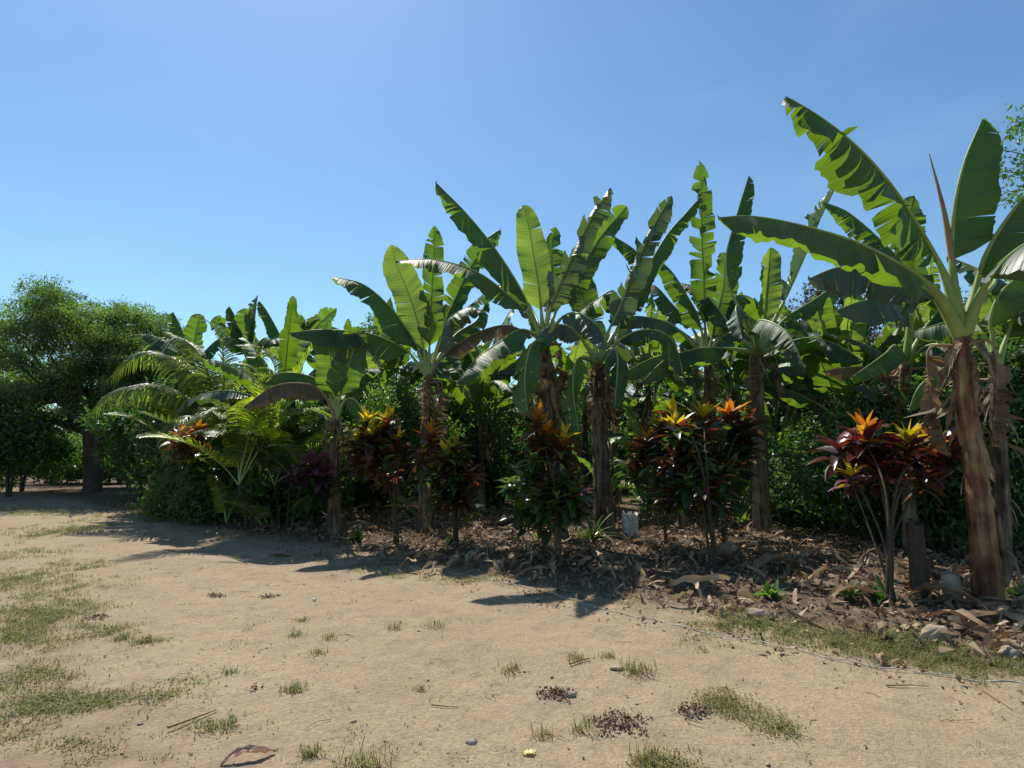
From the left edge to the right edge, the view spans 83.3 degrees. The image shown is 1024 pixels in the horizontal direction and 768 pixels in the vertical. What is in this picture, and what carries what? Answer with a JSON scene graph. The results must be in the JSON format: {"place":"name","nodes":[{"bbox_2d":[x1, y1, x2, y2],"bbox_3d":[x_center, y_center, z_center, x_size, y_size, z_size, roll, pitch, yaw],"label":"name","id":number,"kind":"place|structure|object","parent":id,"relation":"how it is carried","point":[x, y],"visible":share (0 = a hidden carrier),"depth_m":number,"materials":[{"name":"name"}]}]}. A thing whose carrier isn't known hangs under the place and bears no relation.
{"place":"outdoors","nodes":[
{"label":"outdoors","id":0,"kind":"place"},
{"bbox_2d":[0,486,1023,767],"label":"dirt road","id":1,"kind":"structure","parent":0,"point":[386,670],"depth_m":4.21,"materials":[{"name":"soil"}]},
{"bbox_2d":[0,383,73,496],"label":"spreading tree","id":2,"kind":"object","parent":1,"relation":"on","point":[17,435],"visible":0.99,"depth_m":18.85,"materials":[{"name":"green plant"}]},
{"bbox_2d":[289,737,327,759],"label":"grass tuft","id":3,"kind":"object","parent":1,"relation":"on","point":[311,751],"visible":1,"depth_m":3.04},
{"bbox_2d":[325,730,408,767],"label":"grass tuft","id":4,"kind":"object","parent":1,"relation":"on","point":[361,763],"visible":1,"depth_m":2.94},
{"bbox_2d":[0,553,1002,767],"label":"dry stubble","id":5,"kind":"object","parent":1,"relation":"on","point":[314,669],"visible":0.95,"depth_m":3.92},
{"bbox_2d":[3,548,1003,766],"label":"leaf debris","id":6,"kind":"object","parent":1,"relation":"on","point":[325,664],"visible":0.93,"depth_m":4.07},
{"bbox_2d":[5,549,1014,766],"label":"twig debris","id":7,"kind":"object","parent":1,"relation":"on","point":[472,673],"visible":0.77,"depth_m":4.43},
{"bbox_2d":[1,540,1022,767],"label":"pebbles","id":8,"kind":"object","parent":1,"relation":"on","point":[467,760],"visible":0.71,"depth_m":4.27,"materials":[{"name":"stone"}]},
{"bbox_2d":[535,685,576,701],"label":"mat weed","id":9,"kind":"object","parent":1,"relation":"on","point":[551,690],"visible":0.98,"depth_m":3.80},
{"bbox_2d":[583,707,652,736],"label":"mat weed","id":10,"kind":"object","parent":1,"relation":"on","point":[606,726],"visible":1,"depth_m":3.40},
{"bbox_2d":[614,655,663,680],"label":"grass tuft","id":11,"kind":"object","parent":1,"relation":"on","point":[632,669],"visible":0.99,"depth_m":4.12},
{"bbox_2d":[618,736,681,767],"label":"grass tuft","id":12,"kind":"object","parent":1,"relation":"on","point":[647,752],"visible":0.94,"depth_m":3.01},
{"bbox_2d":[409,566,1023,683],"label":"rope","id":13,"kind":"object","parent":1,"relation":"on","point":[753,639],"visible":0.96,"depth_m":4.69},
{"bbox_2d":[0,471,1023,767],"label":"ground","id":14,"kind":"structure","parent":0,"point":[104,673],"depth_m":5.09,"materials":[{"name":"soil"}]},
{"bbox_2d":[0,432,82,492],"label":"leafy shrub","id":15,"kind":"object","parent":14,"relation":"on","point":[64,457],"visible":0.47,"depth_m":20.94,"materials":[{"name":"green plant"}]},
{"bbox_2d":[22,430,104,484],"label":"leafy shrub","id":16,"kind":"object","parent":14,"relation":"on","point":[73,476],"visible":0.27,"depth_m":24.02,"materials":[{"name":"green plant"}]},
{"bbox_2d":[71,440,124,483],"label":"leafy shrub","id":17,"kind":"object","parent":14,"relation":"on","point":[106,477],"visible":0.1,"depth_m":24.21,"materials":[{"name":"green plant"}]},
{"bbox_2d":[0,270,233,492],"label":"spreading tree","id":18,"kind":"object","parent":14,"relation":"on","point":[111,339],"visible":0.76,"depth_m":19.70,"materials":[{"name":"green plant"}]},
{"bbox_2d":[73,376,182,502],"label":"leafy shrub","id":19,"kind":"object","parent":14,"relation":"on","point":[110,426],"visible":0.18,"depth_m":16.35,"materials":[{"name":"green plant"}]},
{"bbox_2d":[129,464,200,521],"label":"leafy shrub","id":20,"kind":"object","parent":14,"relation":"on","point":[156,506],"visible":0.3,"depth_m":12.69,"materials":[{"name":"green plant"}]},
{"bbox_2d":[126,312,206,391],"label":"banana plant","id":21,"kind":"object","parent":14,"relation":"on","point":[194,329],"visible":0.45,"depth_m":15.65,"materials":[{"name":"green plant"}]},
{"bbox_2d":[112,376,231,498],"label":"leafy shrub","id":22,"kind":"object","parent":14,"relation":"on","point":[151,448],"visible":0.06,"depth_m":14.70,"materials":[{"name":"green plant"}]},
{"bbox_2d":[104,371,257,474],"bbox_3d":[-7.876,1.446,14.564,3.492,3.434,4.018,0,-6,0],"label":"palm","id":23,"kind":"object","parent":14,"relation":"on","point":[159,412],"visible":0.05,"depth_m":14.07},
{"bbox_2d":[131,369,230,464],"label":"leafy shrub","id":24,"kind":"object","parent":14,"relation":"on","point":[176,385],"visible":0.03,"depth_m":15.12,"materials":[{"name":"green plant"}]},
{"bbox_2d":[88,318,278,469],"bbox_3d":[-7.435,0.711,13.337,4.618,4.590,3.328,0,-6,0],"label":"palm","id":25,"kind":"object","parent":14,"relation":"on","point":[178,418],"visible":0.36,"depth_m":13.29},
{"bbox_2d":[158,417,222,518],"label":"croton","id":26,"kind":"object","parent":14,"relation":"on","point":[191,462],"visible":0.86,"depth_m":11.42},
{"bbox_2d":[162,446,274,526],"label":"leafy shrub","id":27,"kind":"object","parent":14,"relation":"on","point":[199,505],"visible":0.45,"depth_m":11.97,"materials":[{"name":"green plant"}]},
{"bbox_2d":[138,343,348,531],"bbox_3d":[-4.713,0.999,11.232,3.489,3.669,3.174,0,-6,0],"label":"palm","id":28,"kind":"object","parent":14,"relation":"on","point":[260,428],"visible":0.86,"depth_m":10.88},
{"bbox_2d":[220,745,274,765],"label":"fallen leaf","id":29,"kind":"object","parent":14,"relation":"on","point":[236,752],"visible":1,"depth_m":3.00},
{"bbox_2d":[206,473,294,530],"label":"leafy shrub","id":30,"kind":"object","parent":14,"relation":"on","point":[223,501],"visible":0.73,"depth_m":11.12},
{"bbox_2d":[196,295,312,460],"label":"banana plant","id":31,"kind":"object","parent":14,"relation":"on","point":[242,322],"visible":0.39,"depth_m":15.19,"materials":[{"name":"green plant"}]},
{"bbox_2d":[175,296,346,422],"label":"banana plant","id":32,"kind":"object","parent":14,"relation":"on","point":[290,349],"visible":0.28,"depth_m":12.68,"materials":[{"name":"green plant"}]},
{"bbox_2d":[222,420,345,528],"bbox_3d":[-4.143,1.722,11.085,2.822,2.122,1.975,-5,-8,40],"label":"palm","id":33,"kind":"object","parent":14,"relation":"on","point":[303,445],"visible":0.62,"depth_m":10.90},
{"bbox_2d":[222,455,360,526],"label":"leafy shrub","id":34,"kind":"object","parent":14,"relation":"on","point":[282,510],"visible":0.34,"depth_m":11.42,"materials":[{"name":"green plant"}]},
{"bbox_2d":[257,301,336,414],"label":"banana plant","id":35,"kind":"object","parent":14,"relation":"on","point":[326,314],"visible":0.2,"depth_m":15.74,"materials":[{"name":"green plant"}]},
{"bbox_2d":[277,448,345,529],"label":"croton","id":36,"kind":"object","parent":14,"relation":"on","point":[315,473],"visible":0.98,"depth_m":9.87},
{"bbox_2d":[244,323,383,534],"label":"banana plant","id":37,"kind":"object","parent":14,"relation":"on","point":[337,374],"visible":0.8,"depth_m":10.62,"materials":[{"name":"green plant"}]},
{"bbox_2d":[257,388,379,476],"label":"shrub","id":38,"kind":"object","parent":14,"relation":"on","point":[319,403],"visible":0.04,"depth_m":17.31,"materials":[{"name":"green plant"}]},
{"bbox_2d":[334,403,424,546],"bbox_3d":[-2.139,1.437,9.216,1.475,2.336,1.110,0,-6,0],"label":"croton","id":39,"kind":"object","parent":14,"relation":"on","point":[368,454],"visible":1,"depth_m":9.21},
{"bbox_2d":[306,326,453,508],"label":"banana plant","id":40,"kind":"object","parent":14,"relation":"on","point":[388,368],"visible":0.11,"depth_m":14.14,"materials":[{"name":"green plant"}]},
{"bbox_2d":[340,449,419,508],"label":"leafy shrub","id":41,"kind":"object","parent":14,"relation":"on","point":[362,491],"visible":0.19,"depth_m":13.97,"materials":[{"name":"green plant"}]},
{"bbox_2d":[322,370,468,518],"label":"leafy shrub","id":42,"kind":"object","parent":14,"relation":"on","point":[397,397],"visible":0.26,"depth_m":12.38,"materials":[{"name":"green plant"}]},
{"bbox_2d":[331,297,463,506],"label":"banana plant","id":43,"kind":"object","parent":14,"relation":"on","point":[372,362],"visible":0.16,"depth_m":14.39,"materials":[{"name":"green plant"}]},
{"bbox_2d":[289,225,519,531],"bbox_3d":[-1.998,-0.200,10.854,4.173,6.470,2.364,3,-7,-23],"label":"banana plant","id":44,"kind":"object","parent":14,"relation":"on","point":[422,319],"visible":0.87,"depth_m":10.94,"materials":[{"name":"green plant"}]},
{"bbox_2d":[407,416,489,547],"bbox_3d":[-1.042,1.521,9.007,1.330,2.063,0.955,-1,-6,9],"label":"croton","id":45,"kind":"object","parent":14,"relation":"on","point":[456,475],"visible":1,"depth_m":8.95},
{"bbox_2d":[405,380,518,479],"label":"leafy shrub","id":46,"kind":"object","parent":14,"relation":"on","point":[488,407],"visible":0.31,"depth_m":14.20,"materials":[{"name":"green plant"}]},
{"bbox_2d":[414,421,537,506],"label":"leafy shrub","id":47,"kind":"object","parent":14,"relation":"on","point":[505,458],"visible":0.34,"depth_m":14.85,"materials":[{"name":"green plant"}]},
{"bbox_2d":[392,309,561,501],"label":"banana plant","id":48,"kind":"object","parent":14,"relation":"on","point":[497,384],"visible":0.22,"depth_m":14.52,"materials":[{"name":"green plant"}]},
{"bbox_2d":[431,347,537,510],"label":"banana plant","id":49,"kind":"object","parent":14,"relation":"on","point":[460,393],"visible":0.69,"depth_m":14.02,"materials":[{"name":"green plant"}]},
{"bbox_2d":[432,346,558,505],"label":"banana plant","id":50,"kind":"object","parent":14,"relation":"on","point":[476,354],"visible":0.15,"depth_m":15.16,"materials":[{"name":"green plant"}]},
{"bbox_2d":[396,181,628,538],"bbox_3d":[0.124,-0.344,10.133,3.401,6.755,3.232,-3,-7,22],"label":"banana plant","id":51,"kind":"object","parent":14,"relation":"on","point":[553,289],"visible":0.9,"depth_m":10.20,"materials":[{"name":"green plant"}]},
{"bbox_2d":[486,378,589,485],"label":"leafy shrub","id":52,"kind":"object","parent":14,"relation":"on","point":[513,419],"visible":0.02,"depth_m":20.07,"materials":[{"name":"green plant"}]},
{"bbox_2d":[61,486,1023,703],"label":"leaf litter","id":53,"kind":"object","parent":14,"relation":"on","point":[997,605],"visible":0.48,"depth_m":7.53,"materials":[{"name":"plant"}]},
{"bbox_2d":[902,582,988,609],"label":"fallen leaf","id":54,"kind":"object","parent":53,"relation":"on","point":[936,586],"visible":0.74,"depth_m":5.45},
{"bbox_2d":[923,609,998,636],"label":"fallen leaf","id":55,"kind":"object","parent":53,"relation":"on","point":[966,614],"visible":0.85,"depth_m":4.85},
{"bbox_2d":[494,476,599,558],"bbox_3d":[0.501,1.867,8.105,1.554,1.164,0.982,0,-6,0],"label":"croton","id":56,"kind":"object","parent":14,"relation":"on","point":[526,516],"visible":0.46,"depth_m":8.04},
{"bbox_2d":[502,398,595,571],"bbox_3d":[0.493,1.293,7.658,1.281,2.247,1.259,0,-6,0],"label":"croton","id":57,"kind":"object","parent":14,"relation":"on","point":[561,501],"visible":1,"depth_m":7.64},
{"bbox_2d":[509,394,591,467],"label":"leafy shrub","id":58,"kind":"object","parent":14,"relation":"on","point":[526,420],"visible":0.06,"depth_m":17.64,"materials":[{"name":"green plant"}]},
{"bbox_2d":[505,431,622,501],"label":"leafy shrub","id":59,"kind":"object","parent":14,"relation":"on","point":[589,476],"visible":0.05,"depth_m":14.65,"materials":[{"name":"green plant"}]},
{"bbox_2d":[517,319,636,474],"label":"banana plant","id":60,"kind":"object","parent":14,"relation":"on","point":[577,349],"visible":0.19,"depth_m":14.24,"materials":[{"name":"green plant"}]},
{"bbox_2d":[497,339,661,507],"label":"banana plant","id":61,"kind":"object","parent":14,"relation":"on","point":[584,404],"visible":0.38,"depth_m":14.49,"materials":[{"name":"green plant"}]},
{"bbox_2d":[562,513,621,543],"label":"pineapple plant","id":62,"kind":"object","parent":14,"relation":"on","point":[592,535],"visible":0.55,"depth_m":9.42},
{"bbox_2d":[557,324,635,501],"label":"banana plant","id":63,"kind":"object","parent":14,"relation":"on","point":[615,452],"visible":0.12,"depth_m":16.30,"materials":[{"name":"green plant"}]},
{"bbox_2d":[577,453,636,522],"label":"banana plant","id":64,"kind":"object","parent":14,"relation":"on","point":[614,481],"visible":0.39,"depth_m":11.32,"materials":[{"name":"green plant"}]},
{"bbox_2d":[535,194,701,534],"bbox_3d":[2.025,-0.598,10.746,2.558,6.837,3.258,-4,-7,29],"label":"banana plant","id":65,"kind":"object","parent":14,"relation":"on","point":[629,301],"visible":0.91,"depth_m":10.32,"materials":[{"name":"green plant"}]},
{"bbox_2d":[622,511,638,536],"bbox_3d":[2.027,2.394,9.849,0.260,0.421,0.268,0,-6,0],"label":"plastic container","id":66,"kind":"object","parent":14,"relation":"on","point":[630,522],"visible":0.84,"depth_m":9.79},
{"bbox_2d":[589,400,691,479],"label":"leafy shrub","id":67,"kind":"object","parent":14,"relation":"on","point":[627,433],"visible":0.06,"depth_m":19.48,"materials":[{"name":"green plant"}]},
{"bbox_2d":[607,385,700,518],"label":"banana plant","id":68,"kind":"object","parent":14,"relation":"on","point":[634,426],"visible":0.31,"depth_m":12.53,"materials":[{"name":"green plant"}]},
{"bbox_2d":[612,435,700,543],"bbox_3d":[2.291,1.630,8.707,1.286,1.782,1.174,3,-7,-24],"label":"croton","id":69,"kind":"object","parent":14,"relation":"on","point":[633,472],"visible":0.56,"depth_m":8.70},
{"bbox_2d":[598,294,739,511],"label":"banana plant","id":70,"kind":"object","parent":14,"relation":"on","point":[625,353],"visible":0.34,"depth_m":14.03,"materials":[{"name":"green plant"}]},
{"bbox_2d":[622,376,743,463],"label":"leafy shrub","id":71,"kind":"object","parent":14,"relation":"on","point":[680,397],"visible":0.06,"depth_m":19.33,"materials":[{"name":"green plant"}]},
{"bbox_2d":[608,160,769,526],"bbox_3d":[3.694,-0.880,11.697,3.157,7.790,2.610,-2,-7,20],"label":"banana plant","id":72,"kind":"object","parent":14,"relation":"on","point":[705,286],"visible":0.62,"depth_m":11.92,"materials":[{"name":"green plant"}]},
{"bbox_2d":[630,331,750,441],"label":"banana plant","id":73,"kind":"object","parent":14,"relation":"on","point":[677,388],"visible":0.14,"depth_m":15.82,"materials":[{"name":"green plant"}]},
{"bbox_2d":[625,393,756,570],"bbox_3d":[2.465,1.232,7.939,1.627,2.358,1.924,0,-6,0],"label":"croton","id":74,"kind":"object","parent":14,"relation":"on","point":[683,449],"visible":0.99,"depth_m":7.87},
{"bbox_2d":[690,398,773,543],"bbox_3d":[3.268,1.326,8.670,1.069,2.336,1.708,-5,-8,41],"label":"croton","id":75,"kind":"object","parent":14,"relation":"on","point":[740,434],"visible":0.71,"depth_m":8.76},
{"bbox_2d":[669,327,812,510],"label":"banana plant","id":76,"kind":"object","parent":14,"relation":"on","point":[740,366],"visible":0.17,"depth_m":13.69,"materials":[{"name":"green plant"}]},
{"bbox_2d":[665,313,821,509],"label":"banana plant","id":77,"kind":"object","parent":14,"relation":"on","point":[730,389],"visible":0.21,"depth_m":14.04,"materials":[{"name":"green plant"}]},
{"bbox_2d":[684,291,808,445],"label":"banana plant","id":78,"kind":"object","parent":14,"relation":"on","point":[802,324],"visible":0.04,"depth_m":15.30,"materials":[{"name":"green plant"}]},
{"bbox_2d":[640,176,867,531],"bbox_3d":[4.878,-0.510,11.238,3.543,7.118,5.884,-5,-8,37],"label":"banana plant","id":79,"kind":"object","parent":14,"relation":"on","point":[772,295],"visible":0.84,"depth_m":10.57,"materials":[{"name":"green plant"}]},
{"bbox_2d":[725,423,795,519],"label":"leafy shrub","id":80,"kind":"object","parent":14,"relation":"on","point":[749,486],"visible":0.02,"depth_m":12.34,"materials":[{"name":"green plant"}]},
{"bbox_2d":[719,401,809,521],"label":"banana plant","id":81,"kind":"object","parent":14,"relation":"on","point":[789,415],"visible":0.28,"depth_m":12.29,"materials":[{"name":"green plant"}]},
{"bbox_2d":[753,579,790,600],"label":"seedling","id":82,"kind":"object","parent":14,"relation":"on","point":[771,590],"visible":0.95,"depth_m":5.83,"materials":[{"name":"green plant"}]},
{"bbox_2d":[708,296,840,434],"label":"banana plant","id":83,"kind":"object","parent":14,"relation":"on","point":[786,362],"visible":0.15,"depth_m":13.34,"materials":[{"name":"green plant"}]},
{"bbox_2d":[752,553,800,572],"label":"fallen leaf","id":84,"kind":"object","parent":14,"relation":"on","point":[765,558],"visible":0.89,"depth_m":6.97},
{"bbox_2d":[726,369,832,450],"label":"leafy shrub","id":85,"kind":"object","parent":14,"relation":"on","point":[780,412],"visible":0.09,"depth_m":16.86,"materials":[{"name":"green plant"}]},
{"bbox_2d":[740,399,853,534],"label":"leafy shrub","id":86,"kind":"object","parent":14,"relation":"on","point":[776,460],"visible":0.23,"depth_m":10.71,"materials":[{"name":"green plant"}]},
{"bbox_2d":[771,300,844,429],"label":"banana plant","id":87,"kind":"object","parent":14,"relation":"on","point":[817,410],"visible":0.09,"depth_m":15.77,"materials":[{"name":"green plant"}]},
{"bbox_2d":[767,272,884,409],"bbox_3d":[9.578,0.115,16.690,5.028,6.668,3.185,0,-6,0],"label":"withered tree","id":88,"kind":"object","parent":14,"relation":"on","point":[817,293],"visible":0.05,"depth_m":16.36,"materials":[{"name":"green plant"}]},
{"bbox_2d":[734,308,948,535],"bbox_3d":[6.422,0.591,10.463,3.604,4.307,3.207,3,-7,-27],"label":"banana plant","id":89,"kind":"object","parent":14,"relation":"on","point":[815,364],"visible":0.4,"depth_m":10.31,"materials":[{"name":"green plant"}]},
{"bbox_2d":[757,296,926,525],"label":"banana plant","id":90,"kind":"object","parent":14,"relation":"on","point":[830,319],"visible":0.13,"depth_m":11.02,"materials":[{"name":"green plant"}]},
{"bbox_2d":[828,582,873,596],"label":"fallen leaf","id":91,"kind":"object","parent":14,"relation":"on","point":[840,587],"visible":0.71,"depth_m":5.75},
{"bbox_2d":[741,289,980,525],"bbox_3d":[6.950,0.440,11.273,4.258,4.751,2.833,-2,-7,16],"label":"banana plant","id":92,"kind":"object","parent":14,"relation":"on","point":[790,374],"visible":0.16,"depth_m":11.16,"materials":[{"name":"green plant"}]},
{"bbox_2d":[762,379,967,545],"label":"leafy shrub","id":93,"kind":"object","parent":14,"relation":"on","point":[851,511],"visible":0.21,"depth_m":9.26,"materials":[{"name":"green plant"}]},
{"bbox_2d":[717,96,1023,604],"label":"banana plant","id":94,"kind":"object","parent":14,"relation":"on","point":[846,165],"visible":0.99,"depth_m":5.70,"materials":[{"name":"green plant"}]},
{"bbox_2d":[865,574,897,603],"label":"seedling","id":95,"kind":"object","parent":14,"relation":"on","point":[879,597],"visible":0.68,"depth_m":5.66,"materials":[{"name":"green plant"}]},
{"bbox_2d":[806,408,961,604],"bbox_3d":[4.287,1.264,6.497,2.050,1.992,1.212,3,-7,-22],"label":"croton","id":96,"kind":"object","parent":14,"relation":"on","point":[861,448],"visible":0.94,"depth_m":6.22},
{"bbox_2d":[822,195,948,551],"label":"banana plant","id":97,"kind":"object","parent":14,"relation":"on","point":[889,361],"visible":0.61,"depth_m":8.53,"materials":[{"name":"green plant"}]},
{"bbox_2d":[803,294,995,539],"bbox_3d":[6.980,0.510,9.944,3.076,4.755,3.648,2,-7,-21],"label":"banana plant","id":98,"kind":"object","parent":14,"relation":"on","point":[918,325],"visible":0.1,"depth_m":9.79,"materials":[{"name":"green plant"}]},
{"bbox_2d":[866,264,940,345],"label":"banana plant","id":99,"kind":"object","parent":14,"relation":"on","point":[931,270],"visible":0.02,"depth_m":11.82,"materials":[{"name":"green plant"}]},
{"bbox_2d":[905,520,929,598],"bbox_3d":[4.128,1.791,5.850,0.185,0.814,0.181,0,-6,0],"label":"wooden post","id":100,"kind":"object","parent":14,"relation":"on","point":[919,574],"visible":0.88,"depth_m":5.80,"materials":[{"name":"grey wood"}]},
{"bbox_2d":[819,353,1023,554],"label":"leafy shrub","id":101,"kind":"object","parent":14,"relation":"on","point":[924,511],"visible":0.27,"depth_m":8.36,"materials":[{"name":"green plant"}]},
{"bbox_2d":[920,624,951,643],"bbox_3d":[3.463,2.059,4.708,0.260,0.177,0.157,0,-6,0],"label":"stone","id":102,"kind":"object","parent":14,"relation":"on","point":[936,634],"visible":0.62,"depth_m":4.65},
{"bbox_2d":[940,569,963,603],"bbox_3d":[4.348,2.017,5.704,0.192,0.342,0.191,0,-6,0],"label":"tree stump","id":103,"kind":"object","parent":14,"relation":"on","point":[949,577],"visible":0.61,"depth_m":5.65,"materials":[{"name":"wood"}]},
{"bbox_2d":[885,295,1023,541],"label":"banana plant","id":104,"kind":"object","parent":14,"relation":"on","point":[984,311],"visible":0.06,"depth_m":9.49,"materials":[{"name":"green plant"}]},
{"bbox_2d":[904,280,1023,587],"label":"banana plant","id":105,"kind":"object","parent":14,"relation":"on","point":[1008,304],"visible":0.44,"depth_m":6.47,"materials":[{"name":"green plant"}]},
{"bbox_2d":[914,319,1023,555],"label":"leafy shrub","id":106,"kind":"object","parent":14,"relation":"on","point":[1014,345],"visible":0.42,"depth_m":7.93,"materials":[{"name":"green plant"}]},
{"bbox_2d":[993,103,1023,208],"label":"overhanging tree","id":107,"kind":"object","parent":14,"relation":"on","point":[1015,131],"visible":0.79,"depth_m":8.02,"materials":[{"name":"green plant"}]},
{"bbox_2d":[0,492,1023,767],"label":"grass","id":108,"kind":"structure","parent":0,"point":[892,648],"depth_m":4.52,"materials":[{"name":"plant"}]},
{"bbox_2d":[0,0,1023,426],"label":"sky","id":109,"kind":"structure","parent":0,"point":[186,158],"materials":[{"name":"blue"}]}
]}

